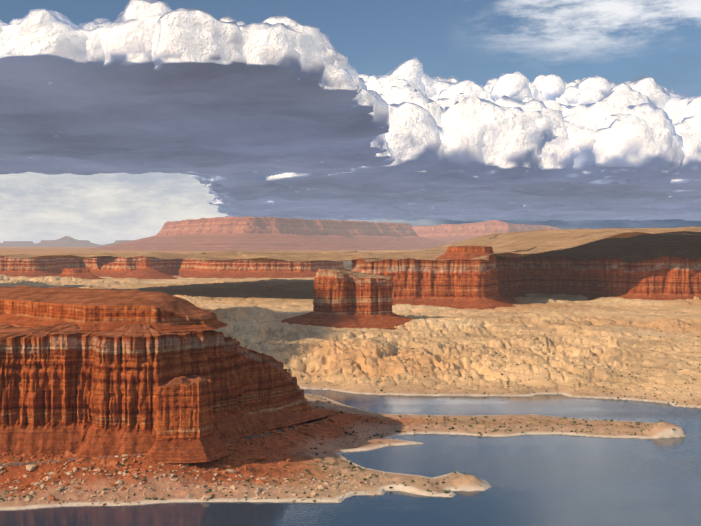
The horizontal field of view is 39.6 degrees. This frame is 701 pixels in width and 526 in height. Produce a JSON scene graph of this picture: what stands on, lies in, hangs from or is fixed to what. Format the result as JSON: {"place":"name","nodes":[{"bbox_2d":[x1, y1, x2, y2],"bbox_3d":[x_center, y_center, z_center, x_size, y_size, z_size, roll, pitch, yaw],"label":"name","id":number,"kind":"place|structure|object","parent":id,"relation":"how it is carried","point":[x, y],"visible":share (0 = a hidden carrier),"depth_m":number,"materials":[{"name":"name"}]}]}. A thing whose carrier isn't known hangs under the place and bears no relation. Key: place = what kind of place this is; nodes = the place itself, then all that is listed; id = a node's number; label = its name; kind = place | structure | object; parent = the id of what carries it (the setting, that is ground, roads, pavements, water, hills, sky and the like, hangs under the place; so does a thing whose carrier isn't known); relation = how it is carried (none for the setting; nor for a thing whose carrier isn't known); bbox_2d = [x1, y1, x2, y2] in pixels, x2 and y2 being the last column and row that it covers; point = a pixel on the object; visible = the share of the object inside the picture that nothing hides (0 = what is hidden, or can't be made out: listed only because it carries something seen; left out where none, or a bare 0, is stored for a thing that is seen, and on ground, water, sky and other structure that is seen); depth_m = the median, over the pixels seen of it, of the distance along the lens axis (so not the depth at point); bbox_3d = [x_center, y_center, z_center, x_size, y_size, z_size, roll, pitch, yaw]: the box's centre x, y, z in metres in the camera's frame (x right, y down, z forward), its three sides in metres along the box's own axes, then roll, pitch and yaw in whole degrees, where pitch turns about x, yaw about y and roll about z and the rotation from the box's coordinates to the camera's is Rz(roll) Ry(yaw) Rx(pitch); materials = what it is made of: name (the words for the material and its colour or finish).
{"place":"outdoors","nodes":[
{"label":"outdoors","id":0,"kind":"place"},
{"bbox_2d":[0,417,323,465],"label":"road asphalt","id":1,"kind":"structure","parent":0,"point":[249,437],"depth_m":1192.57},
{"bbox_2d":[0,252,349,278],"bbox_3d":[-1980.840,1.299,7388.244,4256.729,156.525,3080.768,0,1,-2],"label":"cliffs","id":2,"kind":"structure","parent":0,"point":[114,266],"depth_m":6220.92,"materials":[{"name":"red stone"}]},
{"bbox_2d":[0,0,395,174],"bbox_3d":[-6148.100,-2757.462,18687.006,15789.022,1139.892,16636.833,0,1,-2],"label":"cloud","id":3,"kind":"structure","parent":0,"point":[140,86],"depth_m":12997.53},
{"bbox_2d":[0,247,700,509],"bbox_3d":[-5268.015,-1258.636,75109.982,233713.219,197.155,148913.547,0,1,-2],"label":"terrain","id":4,"kind":"structure","parent":0,"point":[252,313],"depth_m":1871.64,"materials":[{"name":"beige sand"}]},
{"bbox_2d":[0,243,15,246],"bbox_3d":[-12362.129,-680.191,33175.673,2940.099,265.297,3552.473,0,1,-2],"label":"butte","id":5,"kind":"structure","parent":4,"relation":"on","point":[2,245],"depth_m":32091.03,"materials":[{"name":"stone"}]},
{"bbox_2d":[1,241,34,245],"bbox_3d":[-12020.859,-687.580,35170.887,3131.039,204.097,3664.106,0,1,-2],"label":"mesa","id":6,"kind":"structure","parent":4,"relation":"on","point":[18,243],"depth_m":34227.04,"materials":[{"name":"stone"}]},
{"bbox_2d":[16,236,99,246],"bbox_3d":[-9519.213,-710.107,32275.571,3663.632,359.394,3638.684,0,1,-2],"label":"mountain","id":7,"kind":"structure","parent":4,"relation":"on","point":[66,241],"depth_m":31215.85,"materials":[{"name":"grey stone"}]},
{"bbox_2d":[57,268,103,279],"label":"butte","id":8,"kind":"object","parent":4,"relation":"on","point":[83,273],"visible":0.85,"depth_m":5803.30,"materials":[{"name":"red stone"}]},
{"bbox_2d":[91,240,132,246],"bbox_3d":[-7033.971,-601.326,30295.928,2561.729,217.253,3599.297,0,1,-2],"label":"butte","id":9,"kind":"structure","parent":4,"relation":"on","point":[118,241],"depth_m":29379.96,"materials":[{"name":"stone"}]},
{"bbox_2d":[115,259,177,278],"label":"butte","id":10,"kind":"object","parent":4,"relation":"on","point":[145,270],"depth_m":5881.30,"materials":[{"name":"red stone"}]},
{"bbox_2d":[0,323,327,458],"bbox_3d":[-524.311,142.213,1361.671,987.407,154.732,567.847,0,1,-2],"label":"mesa","id":11,"kind":"structure","parent":4,"relation":"on","point":[65,387],"depth_m":1135.55,"materials":[{"name":"red stone"}]},
{"bbox_2d":[0,286,227,332],"bbox_3d":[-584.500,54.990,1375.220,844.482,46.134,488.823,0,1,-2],"label":"mesa","id":12,"kind":"structure","parent":11,"relation":"on","point":[87,310],"depth_m":1199.41,"materials":[{"name":"red stone"}]},
{"bbox_2d":[146,375,228,462],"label":"rock buttress","id":13,"kind":"structure","parent":4,"relation":"on","point":[184,424],"depth_m":1097.72,"materials":[{"name":"red stone"}]},
{"bbox_2d":[0,454,377,504],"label":"shore boulders","id":14,"kind":"object","parent":4,"relation":"on","point":[30,467],"depth_m":1037.41,"materials":[{"name":"brown stone"}]},
{"bbox_2d":[0,411,395,504],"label":"talus boulders","id":15,"kind":"object","parent":4,"relation":"on","point":[70,455],"visible":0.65,"depth_m":1111.59,"materials":[{"name":"red stone"}]},
{"bbox_2d":[90,216,450,250],"bbox_3d":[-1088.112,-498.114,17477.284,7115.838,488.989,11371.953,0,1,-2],"label":"mesa","id":16,"kind":"structure","parent":4,"relation":"on","point":[246,233],"depth_m":13469.36,"materials":[{"name":"red stone"}]},
{"bbox_2d":[281,268,414,329],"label":"butte","id":17,"kind":"object","parent":4,"relation":"on","point":[348,299],"visible":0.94,"depth_m":2725.66,"materials":[{"name":"red stone"}]},
{"bbox_2d":[0,320,700,502],"bbox_3d":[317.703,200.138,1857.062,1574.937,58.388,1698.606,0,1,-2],"label":"scrub bushes","id":18,"kind":"object","parent":4,"relation":"on","point":[307,470],"visible":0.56,"depth_m":1377.68,"materials":[{"name":"green plant"}]},
{"bbox_2d":[5,226,700,309],"bbox_3d":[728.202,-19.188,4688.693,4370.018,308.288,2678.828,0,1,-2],"label":"mesa","id":19,"kind":"structure","parent":4,"relation":"on","point":[645,263],"depth_m":3808.63,"materials":[{"name":"red stone"}]},
{"bbox_2d":[436,245,503,259],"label":"butte","id":20,"kind":"object","parent":19,"relation":"on","point":[466,252],"visible":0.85,"depth_m":3660.96,"materials":[{"name":"red stone"}]},
{"bbox_2d":[412,220,561,242],"bbox_3d":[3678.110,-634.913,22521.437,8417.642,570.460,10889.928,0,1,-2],"label":"mesa","id":21,"kind":"structure","parent":4,"relation":"on","point":[451,233],"depth_m":19061.14,"materials":[{"name":"red stone"}]},
{"bbox_2d":[0,389,700,525],"bbox_3d":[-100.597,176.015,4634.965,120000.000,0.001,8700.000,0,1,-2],"label":"lake water","id":22,"kind":"structure","parent":0,"point":[550,480],"depth_m":1083.21,"materials":[{"name":"blue liquid"}]},
{"bbox_2d":[0,0,700,244],"label":"sky","id":23,"kind":"structure","parent":0,"point":[478,41],"materials":[{"name":"blue"}]},
{"bbox_2d":[181,57,700,220],"bbox_3d":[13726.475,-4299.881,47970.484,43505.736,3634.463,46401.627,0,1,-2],"label":"cloud","id":24,"kind":"structure","parent":0,"point":[518,145],"depth_m":27073.51,"materials":[{"name":"white"}]}
]}

